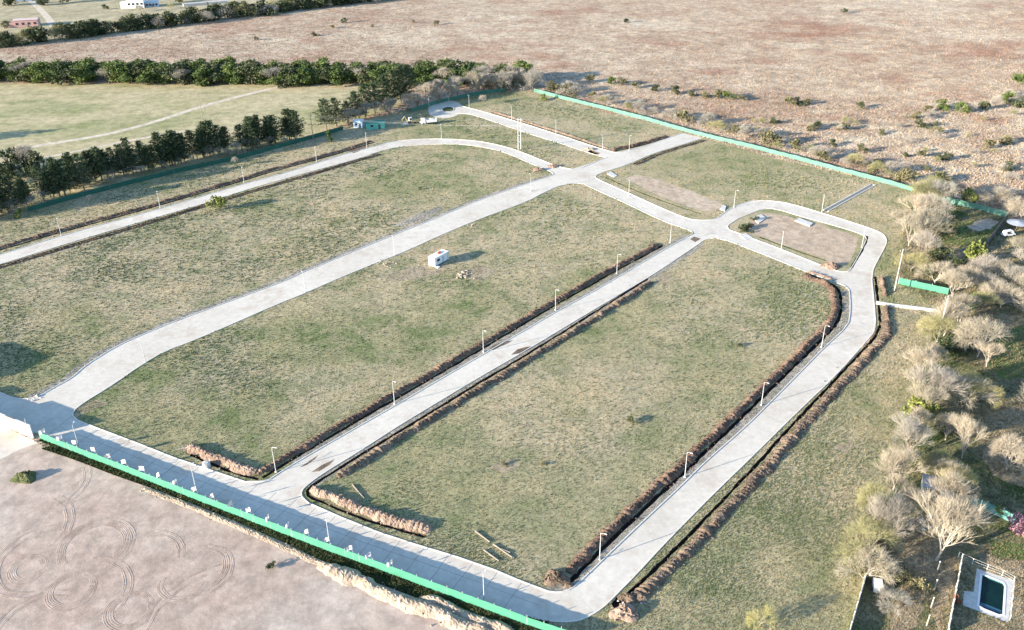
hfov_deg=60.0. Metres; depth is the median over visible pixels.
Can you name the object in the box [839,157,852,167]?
bare shrub
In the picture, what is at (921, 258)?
budding tree
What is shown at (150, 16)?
shrub
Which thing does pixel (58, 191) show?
bare shrub
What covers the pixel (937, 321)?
budding tree
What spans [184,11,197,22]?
evergreen tree
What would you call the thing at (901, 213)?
bare tree
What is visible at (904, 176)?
shrub
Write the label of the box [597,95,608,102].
budding tree
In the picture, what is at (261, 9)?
bare shrub
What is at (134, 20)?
evergreen tree
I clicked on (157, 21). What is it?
bare shrub
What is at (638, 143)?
spoil heap
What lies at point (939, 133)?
bare shrub
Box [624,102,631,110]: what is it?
budding tree
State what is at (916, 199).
bare tree
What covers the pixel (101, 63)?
evergreen tree
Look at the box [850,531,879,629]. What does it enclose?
boundary wall
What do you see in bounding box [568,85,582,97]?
bare tree
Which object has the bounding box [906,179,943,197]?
budding tree
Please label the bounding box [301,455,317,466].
mud
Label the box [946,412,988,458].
bare tree
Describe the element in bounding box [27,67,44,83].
evergreen tree
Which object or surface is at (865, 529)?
budding tree
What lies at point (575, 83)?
bare shrub
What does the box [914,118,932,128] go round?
shrub
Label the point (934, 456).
budding tree
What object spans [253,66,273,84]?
evergreen tree
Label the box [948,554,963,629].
boundary wall
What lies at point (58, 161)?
pine tree
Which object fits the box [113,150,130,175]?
pine tree
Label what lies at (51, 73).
evergreen tree
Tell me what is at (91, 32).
shrub
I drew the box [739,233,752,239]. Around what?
culvert slab
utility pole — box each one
[894,249,905,289]
[938,295,950,336]
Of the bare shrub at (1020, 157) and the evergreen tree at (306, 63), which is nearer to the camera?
the bare shrub at (1020, 157)
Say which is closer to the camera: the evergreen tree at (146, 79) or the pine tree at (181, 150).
the pine tree at (181, 150)
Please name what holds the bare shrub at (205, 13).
on the ground at (660, 14)
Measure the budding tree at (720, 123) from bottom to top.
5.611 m
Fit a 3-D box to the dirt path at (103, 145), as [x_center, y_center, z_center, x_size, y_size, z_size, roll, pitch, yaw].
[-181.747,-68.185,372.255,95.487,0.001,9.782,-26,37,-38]
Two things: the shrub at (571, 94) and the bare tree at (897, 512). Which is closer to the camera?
the bare tree at (897, 512)
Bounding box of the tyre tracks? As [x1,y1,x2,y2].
[0,465,234,629]
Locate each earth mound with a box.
[531,167,545,171]
[542,569,570,586]
[547,163,560,167]
[563,582,572,587]
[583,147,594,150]
[608,603,638,622]
[617,592,637,604]
[820,262,840,269]
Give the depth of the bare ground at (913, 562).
156.70 m
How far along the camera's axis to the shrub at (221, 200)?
310.59 m
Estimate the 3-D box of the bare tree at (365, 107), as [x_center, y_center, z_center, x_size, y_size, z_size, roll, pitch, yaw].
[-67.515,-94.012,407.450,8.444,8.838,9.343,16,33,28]
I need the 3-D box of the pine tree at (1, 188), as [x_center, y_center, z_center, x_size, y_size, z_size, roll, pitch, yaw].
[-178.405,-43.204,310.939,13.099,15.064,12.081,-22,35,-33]
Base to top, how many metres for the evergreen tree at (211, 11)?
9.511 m
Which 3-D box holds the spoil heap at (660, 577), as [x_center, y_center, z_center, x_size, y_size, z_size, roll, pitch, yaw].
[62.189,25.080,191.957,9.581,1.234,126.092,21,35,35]
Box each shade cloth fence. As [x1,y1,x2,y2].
[26,126,342,211]
[38,431,564,629]
[412,87,504,111]
[534,89,913,191]
[898,277,949,293]
[938,197,1007,216]
[970,496,1023,523]
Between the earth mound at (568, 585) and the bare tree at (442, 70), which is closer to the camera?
the earth mound at (568, 585)
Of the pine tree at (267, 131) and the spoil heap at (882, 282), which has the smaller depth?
the spoil heap at (882, 282)
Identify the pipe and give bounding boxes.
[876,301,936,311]
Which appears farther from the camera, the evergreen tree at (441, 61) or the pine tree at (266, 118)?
the evergreen tree at (441, 61)
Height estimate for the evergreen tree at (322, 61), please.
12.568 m
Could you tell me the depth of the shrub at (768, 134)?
364.65 m
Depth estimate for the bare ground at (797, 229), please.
284.07 m
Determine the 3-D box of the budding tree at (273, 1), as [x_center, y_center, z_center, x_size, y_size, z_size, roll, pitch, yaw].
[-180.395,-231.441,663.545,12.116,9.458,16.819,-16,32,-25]
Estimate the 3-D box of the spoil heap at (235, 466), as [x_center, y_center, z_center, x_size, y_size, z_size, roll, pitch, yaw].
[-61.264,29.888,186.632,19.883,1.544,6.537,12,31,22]
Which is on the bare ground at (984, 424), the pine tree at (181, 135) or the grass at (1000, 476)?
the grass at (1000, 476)
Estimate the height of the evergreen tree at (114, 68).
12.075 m
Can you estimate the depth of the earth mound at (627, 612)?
147.38 m
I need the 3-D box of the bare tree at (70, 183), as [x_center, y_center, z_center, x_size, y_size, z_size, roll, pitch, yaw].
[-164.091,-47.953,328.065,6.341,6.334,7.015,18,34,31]
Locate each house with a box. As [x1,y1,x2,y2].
[9,17,40,27]
[120,0,145,8]
[144,0,158,6]
[182,0,227,6]
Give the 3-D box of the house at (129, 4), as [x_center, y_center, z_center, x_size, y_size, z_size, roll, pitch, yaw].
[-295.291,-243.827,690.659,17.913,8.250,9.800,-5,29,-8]
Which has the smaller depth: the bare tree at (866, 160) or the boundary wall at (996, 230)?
the boundary wall at (996, 230)
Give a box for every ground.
[0,0,1023,447]
[0,444,449,629]
[75,400,107,411]
[175,445,186,450]
[386,264,448,281]
[394,207,442,226]
[459,265,495,279]
[489,459,518,473]
[626,175,721,210]
[656,273,670,282]
[748,213,857,264]
[834,443,855,453]
[852,192,1023,629]
[890,514,941,629]
[930,557,956,629]
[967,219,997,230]
[976,407,1023,486]
[977,551,1023,576]
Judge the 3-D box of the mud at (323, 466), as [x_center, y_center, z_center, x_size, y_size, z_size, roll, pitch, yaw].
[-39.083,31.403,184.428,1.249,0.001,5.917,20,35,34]
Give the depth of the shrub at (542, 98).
433.92 m
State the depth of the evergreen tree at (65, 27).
582.73 m
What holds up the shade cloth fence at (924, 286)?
on the yard ground at (897, 556)
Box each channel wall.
[823,184,870,209]
[828,185,874,210]
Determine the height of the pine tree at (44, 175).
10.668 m
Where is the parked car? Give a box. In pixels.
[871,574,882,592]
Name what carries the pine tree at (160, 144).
on the field at (36, 113)
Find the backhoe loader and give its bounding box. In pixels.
[402,116,420,123]
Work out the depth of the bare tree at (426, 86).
425.15 m
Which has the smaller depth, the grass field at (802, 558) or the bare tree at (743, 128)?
the grass field at (802, 558)
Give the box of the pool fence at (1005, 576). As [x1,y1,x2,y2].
[958,552,1014,619]
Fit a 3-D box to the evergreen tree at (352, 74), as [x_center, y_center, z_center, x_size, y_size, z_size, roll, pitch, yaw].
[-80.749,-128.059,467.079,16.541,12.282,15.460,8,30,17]
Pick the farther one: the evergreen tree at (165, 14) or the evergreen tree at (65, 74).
the evergreen tree at (165, 14)
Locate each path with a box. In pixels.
[0,425,36,458]
[10,85,288,151]
[15,129,188,166]
[28,0,61,35]
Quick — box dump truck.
[421,118,438,124]
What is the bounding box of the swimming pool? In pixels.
[977,573,1005,615]
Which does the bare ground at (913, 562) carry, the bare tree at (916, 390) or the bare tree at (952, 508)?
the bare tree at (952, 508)
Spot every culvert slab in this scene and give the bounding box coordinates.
[607,171,616,176]
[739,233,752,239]
[753,214,765,223]
[795,218,812,226]
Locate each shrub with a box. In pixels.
[0,20,9,27]
[0,31,28,46]
[0,198,17,216]
[5,30,29,45]
[9,470,35,484]
[14,209,21,218]
[19,25,50,43]
[22,198,33,207]
[32,189,52,203]
[51,185,64,194]
[64,26,84,38]
[82,20,101,36]
[101,166,118,182]
[107,21,119,31]
[136,16,165,28]
[138,13,158,25]
[149,15,164,27]
[177,154,194,164]
[195,5,220,22]
[198,10,214,22]
[203,145,216,156]
[205,195,226,209]
[209,3,225,20]
[214,5,236,17]
[217,148,231,156]
[250,0,278,16]
[256,4,271,15]
[265,560,275,569]
[268,3,278,13]
[298,0,318,7]
[325,130,332,142]
[333,0,347,5]
[354,108,365,117]
[379,102,396,113]
[400,97,415,109]
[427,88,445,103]
[447,82,459,95]
[470,79,485,89]
[486,70,512,89]
[519,66,544,91]
[540,93,546,100]
[547,80,559,91]
[555,88,569,95]
[560,80,582,90]
[560,83,578,97]
[584,74,594,80]
[587,90,598,99]
[593,93,614,103]
[607,76,615,83]
[613,77,627,85]
[627,416,637,424]
[630,81,641,87]
[631,99,644,107]
[646,107,657,112]
[650,84,659,90]
[659,111,672,118]
[663,108,677,117]
[670,85,679,94]
[673,113,691,122]
[675,109,694,122]
[687,90,697,96]
[696,111,717,124]
[697,116,714,125]
[701,91,710,98]
[713,89,723,97]
[722,91,735,98]
[725,124,739,132]
[736,94,747,100]
[738,131,750,139]
[738,224,753,232]
[744,222,753,227]
[758,130,783,144]
[769,117,780,123]
[784,96,796,104]
[787,138,801,150]
[792,96,802,106]
[803,98,811,104]
[805,124,815,130]
[807,146,825,158]
[814,120,821,127]
[814,143,831,155]
[815,149,831,161]
[828,138,837,146]
[835,121,850,129]
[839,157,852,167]
[849,556,889,582]
[856,101,864,108]
[857,143,868,152]
[867,164,880,173]
[869,159,885,164]
[875,586,912,618]
[878,129,885,135]
[891,566,915,584]
[892,167,919,182]
[897,394,941,420]
[902,161,914,171]
[903,136,912,143]
[905,110,922,118]
[908,577,933,594]
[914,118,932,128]
[915,450,941,468]
[917,150,926,155]
[918,113,930,118]
[920,164,931,170]
[922,105,932,111]
[923,376,960,396]
[926,265,942,278]
[927,245,953,260]
[929,125,944,132]
[931,416,959,436]
[933,131,942,137]
[933,207,961,221]
[934,151,953,159]
[934,171,946,178]
[935,170,952,181]
[935,223,958,235]
[936,99,951,110]
[937,334,974,357]
[940,328,977,341]
[941,254,968,268]
[953,101,971,112]
[953,594,960,604]
[958,187,980,202]
[963,239,988,262]
[964,291,984,309]
[966,271,1011,302]
[968,253,1000,282]
[977,100,990,109]
[983,139,996,148]
[990,95,1002,104]
[994,505,1003,516]
[997,163,1010,170]
[1000,161,1014,170]
[1001,91,1015,101]
[1002,171,1020,179]
[1003,137,1011,144]
[1005,96,1023,107]
[1012,72,1023,84]
[1016,156,1023,162]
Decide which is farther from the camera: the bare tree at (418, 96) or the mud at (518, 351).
the bare tree at (418, 96)
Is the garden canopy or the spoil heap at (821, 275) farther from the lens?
the garden canopy
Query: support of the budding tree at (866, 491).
on the grass field at (802, 558)
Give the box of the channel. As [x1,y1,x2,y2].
[824,184,872,210]
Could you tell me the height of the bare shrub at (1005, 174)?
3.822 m
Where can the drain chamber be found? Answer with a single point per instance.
(206, 464)
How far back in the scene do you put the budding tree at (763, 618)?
144.36 m
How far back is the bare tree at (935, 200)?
284.32 m
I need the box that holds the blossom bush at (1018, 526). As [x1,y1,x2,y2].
[1006,511,1023,536]
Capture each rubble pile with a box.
[376,259,396,267]
[456,270,475,278]
[910,517,948,533]
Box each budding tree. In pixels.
[12,30,32,44]
[48,27,61,38]
[49,26,69,38]
[102,20,117,32]
[227,3,250,17]
[240,6,259,15]
[265,0,278,8]
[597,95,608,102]
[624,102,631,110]
[705,120,726,130]
[744,604,777,629]
[758,117,768,123]
[767,141,783,148]
[832,515,905,576]
[840,116,854,124]
[842,152,864,166]
[850,158,865,166]
[853,479,903,531]
[866,160,890,177]
[893,250,932,271]
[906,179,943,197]
[911,381,933,402]
[915,312,960,341]
[917,447,954,484]
[919,175,954,196]
[938,459,980,492]
[951,369,1003,410]
[969,290,1003,313]
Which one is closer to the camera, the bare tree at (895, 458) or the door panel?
the bare tree at (895, 458)
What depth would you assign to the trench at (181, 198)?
322.11 m
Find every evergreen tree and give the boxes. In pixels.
[0,33,15,46]
[0,61,13,80]
[0,146,26,177]
[2,0,18,5]
[2,64,21,81]
[9,34,22,45]
[12,56,28,79]
[12,64,36,82]
[15,149,44,176]
[19,61,44,75]
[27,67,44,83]
[29,60,50,81]
[30,26,48,41]
[35,0,48,4]
[42,60,78,84]
[46,61,70,82]
[52,21,78,37]
[58,23,76,38]
[68,62,85,82]
[70,20,92,37]
[73,60,99,83]
[77,69,91,81]
[81,57,100,76]
[84,23,99,36]
[86,18,101,34]
[92,60,109,77]
[93,23,104,34]
[98,60,125,81]
[99,60,130,82]
[100,21,114,34]
[113,16,130,31]
[118,22,129,31]
[118,63,134,83]
[123,13,144,30]
[126,61,163,84]
[128,58,155,74]
[129,57,140,80]
[130,19,142,27]
[135,64,158,83]
[142,61,159,82]
[153,10,177,25]
[155,62,176,84]
[160,62,196,84]
[163,17,179,26]
[169,14,182,25]
[174,58,193,78]
[177,10,188,23]
[183,57,220,69]
[184,6,202,22]
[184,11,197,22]
[187,61,205,79]
[191,69,221,85]
[196,65,211,82]
[197,61,223,86]
[198,7,216,20]
[212,62,242,83]
[214,55,235,66]
[221,67,242,83]
[224,1,240,15]
[225,5,240,17]
[229,70,245,84]
[236,62,263,84]
[239,1,256,15]
[241,59,260,80]
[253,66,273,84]
[261,63,270,77]
[266,62,291,77]
[266,69,288,84]
[267,59,279,77]
[275,0,292,8]
[276,65,305,87]
[278,3,290,12]
[285,0,297,10]
[287,59,312,70]
[287,67,311,85]
[295,59,315,71]
[300,68,313,85]
[301,0,312,8]
[302,68,323,83]
[312,0,329,6]
[314,56,346,70]
[316,0,330,7]
[316,66,340,84]
[317,60,349,77]
[325,62,348,86]
[343,61,367,83]
[357,66,376,84]
[365,68,389,84]
[366,60,383,69]
[377,59,392,74]
[377,62,396,83]
[407,65,426,84]
[410,60,433,70]
[414,64,438,83]
[420,59,437,77]
[427,58,453,76]
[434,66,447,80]
[440,58,474,71]
[442,66,462,86]
[457,65,478,85]
[463,61,475,80]
[470,61,488,73]
[485,66,518,88]
[511,59,533,84]
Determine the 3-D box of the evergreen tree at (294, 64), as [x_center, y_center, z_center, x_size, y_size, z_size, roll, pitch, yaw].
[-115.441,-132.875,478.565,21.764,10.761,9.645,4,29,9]
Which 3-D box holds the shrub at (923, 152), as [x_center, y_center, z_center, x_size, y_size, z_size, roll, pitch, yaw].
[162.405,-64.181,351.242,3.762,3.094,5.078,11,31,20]
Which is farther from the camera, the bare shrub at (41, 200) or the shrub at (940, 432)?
the bare shrub at (41, 200)
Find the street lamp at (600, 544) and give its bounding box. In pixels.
[598,533,606,559]
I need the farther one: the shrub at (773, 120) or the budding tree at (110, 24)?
the budding tree at (110, 24)
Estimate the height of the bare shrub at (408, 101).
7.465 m
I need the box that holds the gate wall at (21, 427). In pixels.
[0,413,33,437]
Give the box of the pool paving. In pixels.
[963,569,1012,621]
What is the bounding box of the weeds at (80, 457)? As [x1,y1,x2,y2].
[39,434,548,629]
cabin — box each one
[353,119,364,127]
[365,119,384,129]
[428,249,448,267]
[921,474,943,498]
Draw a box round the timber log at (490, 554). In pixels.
[483,549,498,560]
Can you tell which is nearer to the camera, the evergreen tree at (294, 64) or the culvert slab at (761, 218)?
the culvert slab at (761, 218)
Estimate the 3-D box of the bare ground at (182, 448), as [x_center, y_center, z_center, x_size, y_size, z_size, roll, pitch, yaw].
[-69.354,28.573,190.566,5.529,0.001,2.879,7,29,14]
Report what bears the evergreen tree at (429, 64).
on the ground at (660, 14)
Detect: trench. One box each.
[0,142,373,250]
[0,153,377,265]
[186,453,258,479]
[262,245,662,477]
[306,279,647,537]
[491,112,603,148]
[563,273,842,585]
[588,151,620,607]
[605,177,700,213]
[613,137,668,151]
[619,276,881,605]
[633,139,702,163]
[760,237,826,260]
[851,236,868,267]
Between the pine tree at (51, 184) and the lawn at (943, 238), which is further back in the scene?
the pine tree at (51, 184)
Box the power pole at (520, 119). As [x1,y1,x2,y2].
[516,118,522,149]
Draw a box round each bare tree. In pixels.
[1,141,33,173]
[6,60,35,74]
[26,195,34,203]
[63,177,77,192]
[95,68,111,83]
[135,165,144,175]
[169,66,188,84]
[228,142,242,154]
[260,67,287,84]
[338,108,354,124]
[342,64,367,83]
[346,109,360,121]
[356,100,373,117]
[369,101,381,116]
[384,98,396,109]
[401,93,417,108]
[411,93,426,105]
[416,82,437,102]
[426,78,448,99]
[431,67,458,83]
[440,84,459,100]
[446,75,463,94]
[462,70,486,90]
[471,64,495,86]
[477,72,492,89]
[478,95,486,104]
[488,77,502,88]
[498,65,521,83]
[504,71,520,89]
[512,67,527,86]
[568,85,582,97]
[739,124,752,138]
[752,127,767,137]
[832,543,903,587]
[862,157,872,165]
[866,494,917,539]
[867,488,922,527]
[868,444,929,490]
[874,584,892,599]
[885,160,902,174]
[885,472,918,499]
[888,410,939,450]
[888,486,961,534]
[889,209,917,230]
[894,426,921,445]
[895,192,936,215]
[895,213,932,246]
[900,347,942,371]
[901,358,971,394]
[902,486,925,512]
[905,487,995,560]
[906,382,952,404]
[907,228,942,259]
[908,405,934,427]
[912,206,954,229]
[914,260,957,283]
[918,193,956,213]
[922,214,952,235]
[923,467,981,503]
[924,340,947,354]
[926,345,949,364]
[929,308,959,327]
[929,455,970,482]
[931,178,960,207]
[933,299,971,335]
[935,411,962,439]
[936,269,973,294]
[943,366,959,380]
[943,373,998,414]
[944,292,982,320]
[944,293,975,320]
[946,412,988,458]
[949,180,966,197]
[950,326,986,352]
[952,314,1013,356]
[953,263,984,287]
[974,340,1006,367]
[975,190,994,204]
[977,280,1023,312]
[986,431,1023,482]
[987,258,1012,277]
[989,185,1017,204]
[1000,262,1023,290]
[1004,195,1023,217]
[1007,236,1023,252]
[1011,248,1023,264]
[1013,272,1023,299]
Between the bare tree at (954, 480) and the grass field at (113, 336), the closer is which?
the bare tree at (954, 480)
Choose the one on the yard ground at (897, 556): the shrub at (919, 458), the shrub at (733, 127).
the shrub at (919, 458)
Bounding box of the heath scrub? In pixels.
[0,0,1023,446]
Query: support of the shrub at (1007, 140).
on the ground at (660, 14)
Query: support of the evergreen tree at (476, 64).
on the ground at (660, 14)
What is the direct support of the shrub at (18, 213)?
on the grass field at (392, 126)
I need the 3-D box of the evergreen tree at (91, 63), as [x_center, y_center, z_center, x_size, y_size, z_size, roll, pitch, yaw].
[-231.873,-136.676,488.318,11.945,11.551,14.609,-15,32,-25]
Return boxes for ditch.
[48,445,528,629]
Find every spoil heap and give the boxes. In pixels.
[0,140,374,248]
[0,154,380,268]
[185,443,261,475]
[256,243,658,475]
[309,486,433,535]
[335,281,653,478]
[492,111,606,148]
[562,273,841,574]
[610,135,667,151]
[631,319,894,603]
[636,140,705,164]
[807,270,835,280]
[875,275,887,296]
[880,304,893,327]
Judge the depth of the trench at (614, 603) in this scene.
151.70 m
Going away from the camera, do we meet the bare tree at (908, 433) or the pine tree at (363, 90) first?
the bare tree at (908, 433)
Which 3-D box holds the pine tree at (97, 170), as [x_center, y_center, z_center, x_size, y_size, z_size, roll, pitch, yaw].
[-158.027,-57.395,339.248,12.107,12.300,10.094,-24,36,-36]
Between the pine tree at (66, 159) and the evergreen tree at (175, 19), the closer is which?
the pine tree at (66, 159)
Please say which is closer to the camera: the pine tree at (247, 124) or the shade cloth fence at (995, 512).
the shade cloth fence at (995, 512)
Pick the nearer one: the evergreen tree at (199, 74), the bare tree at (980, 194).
the bare tree at (980, 194)
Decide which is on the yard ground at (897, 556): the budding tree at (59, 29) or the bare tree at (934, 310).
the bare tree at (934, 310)
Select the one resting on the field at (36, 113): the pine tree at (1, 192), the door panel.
the pine tree at (1, 192)
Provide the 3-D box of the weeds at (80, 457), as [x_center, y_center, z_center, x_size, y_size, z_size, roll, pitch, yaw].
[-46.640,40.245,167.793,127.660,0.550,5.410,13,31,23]
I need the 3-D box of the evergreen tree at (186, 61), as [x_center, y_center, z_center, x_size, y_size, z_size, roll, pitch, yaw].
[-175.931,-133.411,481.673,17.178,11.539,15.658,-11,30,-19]
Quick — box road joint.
[54,141,874,607]
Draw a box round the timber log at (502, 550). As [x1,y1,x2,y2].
[493,543,512,557]
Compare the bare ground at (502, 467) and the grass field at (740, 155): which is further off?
the grass field at (740, 155)
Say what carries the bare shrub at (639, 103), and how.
on the ground at (660, 14)
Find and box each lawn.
[940,220,1000,245]
[984,326,1023,378]
[987,538,1023,559]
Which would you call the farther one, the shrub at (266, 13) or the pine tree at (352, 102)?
the shrub at (266, 13)
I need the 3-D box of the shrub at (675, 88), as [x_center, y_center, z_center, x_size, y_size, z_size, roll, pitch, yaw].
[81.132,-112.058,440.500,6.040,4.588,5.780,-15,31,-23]
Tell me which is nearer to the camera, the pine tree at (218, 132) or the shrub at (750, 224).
the shrub at (750, 224)
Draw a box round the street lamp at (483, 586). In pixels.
[483,569,486,600]
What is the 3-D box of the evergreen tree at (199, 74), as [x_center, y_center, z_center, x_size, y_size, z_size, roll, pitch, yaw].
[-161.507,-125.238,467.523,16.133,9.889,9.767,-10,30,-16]
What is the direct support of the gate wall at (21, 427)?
on the ground at (660, 14)
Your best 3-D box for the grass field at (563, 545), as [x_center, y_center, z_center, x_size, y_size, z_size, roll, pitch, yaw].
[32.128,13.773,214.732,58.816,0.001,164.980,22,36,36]
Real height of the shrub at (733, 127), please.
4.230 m
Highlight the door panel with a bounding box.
[5,416,18,431]
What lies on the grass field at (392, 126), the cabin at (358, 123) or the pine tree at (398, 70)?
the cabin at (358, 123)
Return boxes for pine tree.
[0,173,25,210]
[0,174,27,211]
[0,191,16,211]
[11,179,34,204]
[12,178,34,199]
[15,177,33,198]
[26,164,50,200]
[39,156,79,196]
[39,171,54,197]
[43,171,61,197]
[45,159,77,195]
[60,154,83,182]
[61,151,84,186]
[63,153,96,190]
[77,148,105,179]
[77,150,96,180]
[85,146,112,181]
[87,152,117,176]
[99,148,119,175]
[104,147,125,176]
[108,144,135,176]
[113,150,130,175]
[118,137,139,172]
[119,145,141,173]
[134,140,151,168]
[136,145,156,170]
[141,144,166,170]
[148,131,171,165]
[152,142,175,167]
[157,130,187,163]
[158,139,179,165]
[159,133,185,165]
[169,130,186,163]
[171,138,193,163]
[175,132,195,160]
[184,129,200,156]
[191,128,210,157]
[191,128,211,156]
[192,121,217,154]
[192,127,213,155]
[199,119,227,155]
[207,125,229,154]
[220,126,233,149]
[227,123,253,150]
[237,116,261,147]
[238,118,266,150]
[247,118,266,147]
[252,114,265,145]
[260,121,278,145]
[261,115,279,138]
[261,120,276,145]
[262,114,285,142]
[277,108,297,139]
[277,117,294,140]
[281,109,304,138]
[286,110,305,138]
[308,98,339,129]
[324,97,347,126]
[337,100,355,122]
[345,91,370,118]
[354,83,380,115]
[359,82,387,111]
[371,74,396,106]
[378,69,402,101]
[386,64,414,102]
[393,64,418,97]
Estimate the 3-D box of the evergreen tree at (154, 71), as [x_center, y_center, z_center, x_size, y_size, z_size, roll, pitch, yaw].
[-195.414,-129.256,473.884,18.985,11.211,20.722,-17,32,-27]
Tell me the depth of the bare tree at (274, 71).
463.84 m
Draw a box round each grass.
[30,174,854,590]
[628,176,856,261]
[890,406,1023,629]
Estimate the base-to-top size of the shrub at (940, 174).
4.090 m
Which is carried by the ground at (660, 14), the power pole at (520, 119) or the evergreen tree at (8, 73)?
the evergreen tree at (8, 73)
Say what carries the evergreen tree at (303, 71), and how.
on the field at (36, 113)
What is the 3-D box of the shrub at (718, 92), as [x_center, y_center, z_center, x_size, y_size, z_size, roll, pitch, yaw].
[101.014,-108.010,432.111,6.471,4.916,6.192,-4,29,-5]
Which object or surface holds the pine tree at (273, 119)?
on the field at (36, 113)
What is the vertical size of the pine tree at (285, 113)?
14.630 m
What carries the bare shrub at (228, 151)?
on the grass field at (392, 126)
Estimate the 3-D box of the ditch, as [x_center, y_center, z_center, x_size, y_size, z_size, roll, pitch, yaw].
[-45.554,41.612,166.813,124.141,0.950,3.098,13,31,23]
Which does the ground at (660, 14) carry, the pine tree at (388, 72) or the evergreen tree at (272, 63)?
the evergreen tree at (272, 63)
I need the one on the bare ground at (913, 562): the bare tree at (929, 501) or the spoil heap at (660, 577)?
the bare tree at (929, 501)
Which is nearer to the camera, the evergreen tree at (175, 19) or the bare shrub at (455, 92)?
the bare shrub at (455, 92)
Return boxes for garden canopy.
[1007,219,1023,227]
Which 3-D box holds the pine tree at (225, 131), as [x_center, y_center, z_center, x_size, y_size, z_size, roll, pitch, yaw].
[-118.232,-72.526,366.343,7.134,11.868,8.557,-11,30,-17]
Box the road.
[0,101,885,620]
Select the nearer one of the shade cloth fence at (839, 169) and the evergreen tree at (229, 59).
the shade cloth fence at (839, 169)
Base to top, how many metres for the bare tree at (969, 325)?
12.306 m
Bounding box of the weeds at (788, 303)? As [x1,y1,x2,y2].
[0,93,935,629]
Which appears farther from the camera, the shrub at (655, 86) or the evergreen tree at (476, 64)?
the evergreen tree at (476, 64)
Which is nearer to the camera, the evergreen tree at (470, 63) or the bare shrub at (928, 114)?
the bare shrub at (928, 114)
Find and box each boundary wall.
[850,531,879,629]
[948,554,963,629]
[983,214,1007,246]
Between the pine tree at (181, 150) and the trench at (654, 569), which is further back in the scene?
the pine tree at (181, 150)
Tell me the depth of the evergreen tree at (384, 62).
468.25 m
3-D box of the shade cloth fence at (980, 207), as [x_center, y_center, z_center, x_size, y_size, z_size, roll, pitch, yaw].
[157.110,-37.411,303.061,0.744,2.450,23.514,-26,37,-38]
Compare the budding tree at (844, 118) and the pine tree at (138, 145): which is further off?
the budding tree at (844, 118)
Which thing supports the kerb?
on the road
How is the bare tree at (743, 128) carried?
on the ground at (660, 14)
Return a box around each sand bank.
[140,487,391,590]
[311,562,491,629]
[419,594,513,629]
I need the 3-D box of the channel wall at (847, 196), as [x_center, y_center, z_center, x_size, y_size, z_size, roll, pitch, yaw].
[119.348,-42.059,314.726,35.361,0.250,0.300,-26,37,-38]
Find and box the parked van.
[1001,229,1015,236]
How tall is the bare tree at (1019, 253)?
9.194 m
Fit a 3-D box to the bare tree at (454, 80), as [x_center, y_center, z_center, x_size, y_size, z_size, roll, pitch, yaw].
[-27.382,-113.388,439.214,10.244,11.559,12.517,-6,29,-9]
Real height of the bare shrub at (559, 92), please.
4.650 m
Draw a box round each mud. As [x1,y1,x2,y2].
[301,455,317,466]
[312,459,334,471]
[348,145,370,152]
[489,340,512,349]
[511,346,531,354]
[691,237,700,241]
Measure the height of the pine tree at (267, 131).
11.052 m
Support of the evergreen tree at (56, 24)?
on the field at (70, 12)
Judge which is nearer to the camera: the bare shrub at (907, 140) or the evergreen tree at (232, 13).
the bare shrub at (907, 140)
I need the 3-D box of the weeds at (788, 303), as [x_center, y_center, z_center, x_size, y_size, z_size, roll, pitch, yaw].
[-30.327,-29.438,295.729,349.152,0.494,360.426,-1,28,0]
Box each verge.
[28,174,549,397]
[40,440,547,629]
[292,235,686,462]
[308,243,703,485]
[547,290,849,590]
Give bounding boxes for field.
[0,0,385,44]
[0,83,408,217]
[0,90,533,251]
[0,114,604,253]
[0,144,551,397]
[73,184,691,480]
[302,238,849,589]
[442,107,453,110]
[461,93,682,151]
[547,230,940,629]
[596,138,910,299]
[728,209,864,270]
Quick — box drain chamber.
[202,460,210,468]
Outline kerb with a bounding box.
[0,105,886,622]
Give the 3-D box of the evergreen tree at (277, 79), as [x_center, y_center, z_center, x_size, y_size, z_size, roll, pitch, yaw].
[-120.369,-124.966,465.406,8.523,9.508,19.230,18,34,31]
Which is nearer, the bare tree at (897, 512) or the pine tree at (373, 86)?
the bare tree at (897, 512)
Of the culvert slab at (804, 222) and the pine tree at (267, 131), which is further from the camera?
the pine tree at (267, 131)
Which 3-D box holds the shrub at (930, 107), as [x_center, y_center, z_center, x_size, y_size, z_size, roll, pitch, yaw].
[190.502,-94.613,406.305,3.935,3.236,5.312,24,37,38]
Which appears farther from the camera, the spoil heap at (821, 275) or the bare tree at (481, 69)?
the bare tree at (481, 69)
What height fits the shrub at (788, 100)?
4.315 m
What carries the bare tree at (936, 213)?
on the yard ground at (897, 556)

